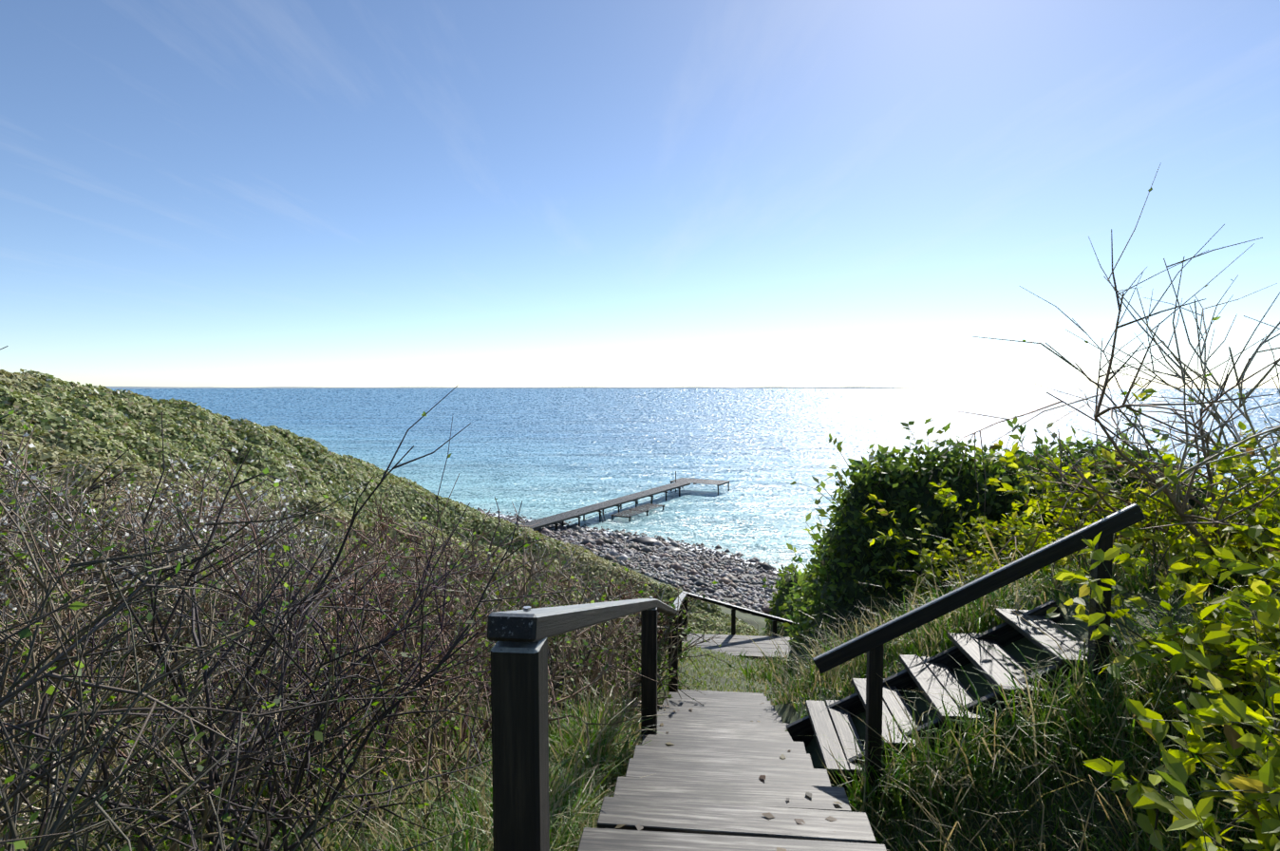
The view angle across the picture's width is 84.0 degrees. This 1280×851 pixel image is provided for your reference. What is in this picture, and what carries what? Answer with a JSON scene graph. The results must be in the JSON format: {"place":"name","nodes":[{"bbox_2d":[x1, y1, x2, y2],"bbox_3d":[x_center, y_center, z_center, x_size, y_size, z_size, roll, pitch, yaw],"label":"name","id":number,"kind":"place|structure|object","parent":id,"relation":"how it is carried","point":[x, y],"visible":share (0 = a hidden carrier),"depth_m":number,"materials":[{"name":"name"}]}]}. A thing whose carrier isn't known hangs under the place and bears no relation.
{"place":"outdoors","nodes":[
{"label":"outdoors","id":0,"kind":"place"},
{"bbox_2d":[96,386,922,388],"bbox_3d":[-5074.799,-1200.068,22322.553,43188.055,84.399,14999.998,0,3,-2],"label":"horizon","id":1,"kind":"structure","parent":0,"point":[504,387],"depth_m":28729.35,"materials":[{"name":"blue liquid"}]},
{"bbox_2d":[0,493,1279,850],"bbox_3d":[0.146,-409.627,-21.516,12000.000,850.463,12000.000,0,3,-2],"label":"ground","id":2,"kind":"structure","parent":0,"point":[790,714],"depth_m":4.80,"materials":[{"name":"green plant"}]},
{"bbox_2d":[0,368,792,640],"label":"hillside","id":3,"kind":"structure","parent":2,"relation":"on","point":[47,406],"depth_m":21.26,"materials":[{"name":"green plant"}]},
{"bbox_2d":[458,501,807,616],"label":"beach cobbles","id":4,"kind":"object","parent":2,"relation":"on","point":[734,587],"visible":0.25,"depth_m":46.17,"materials":[{"name":"grey stone"}]},
{"bbox_2d":[0,162,1279,850],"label":"shrub","id":5,"kind":"object","parent":2,"relation":"on","point":[63,650],"depth_m":4.14,"materials":[{"name":"green plant"}]},
{"bbox_2d":[0,188,1279,850],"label":"leaves","id":6,"kind":"object","parent":5,"relation":"on","point":[1223,706],"visible":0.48,"depth_m":3.96,"materials":[{"name":"green plant"}]},
{"bbox_2d":[606,532,701,561],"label":"boulders","id":7,"kind":"object","parent":2,"relation":"on","point":[647,540],"visible":0.23,"depth_m":53.61,"materials":[{"name":"grey stone"}]},
{"bbox_2d":[518,470,1124,850],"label":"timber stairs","id":8,"kind":"structure","parent":2,"relation":"on","point":[705,788],"depth_m":4.70,"materials":[{"name":"grey wood"}]},
{"bbox_2d":[486,503,1145,850],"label":"black handrails","id":9,"kind":"object","parent":8,"relation":"attached to","point":[520,724],"visible":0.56,"depth_m":2.55,"materials":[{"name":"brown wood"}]},
{"bbox_2d":[512,596,652,612],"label":"rail bolts","id":10,"kind":"object","parent":9,"relation":"attached to","point":[526,608],"visible":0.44,"depth_m":1.79,"materials":[{"name":"silver metal"}]},
{"bbox_2d":[764,435,1279,659],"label":"bush","id":11,"kind":"object","parent":2,"relation":"on","point":[813,589],"visible":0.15,"depth_m":9.59,"materials":[{"name":"green plant"}]},
{"bbox_2d":[760,414,1264,634],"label":"hedge shoots","id":12,"kind":"object","parent":11,"relation":"on","point":[902,466],"visible":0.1,"depth_m":9.80,"materials":[{"name":"green plant"}]},
{"bbox_2d":[0,0,1279,388],"label":"sky","id":13,"kind":"structure","parent":0,"point":[194,193],"materials":[{"name":"blue"}]},
{"bbox_2d":[111,388,1279,572],"bbox_3d":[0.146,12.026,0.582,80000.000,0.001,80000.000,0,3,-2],"label":"sea","id":14,"kind":"structure","parent":0,"point":[540,453],"depth_m":181.50,"materials":[{"name":"liquid"}]},
{"bbox_2d":[486,511,794,573],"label":"shore foam","id":15,"kind":"object","parent":14,"relation":"on","point":[605,532],"visible":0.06,"depth_m":53.77,"materials":[{"name":"white"}]}
]}

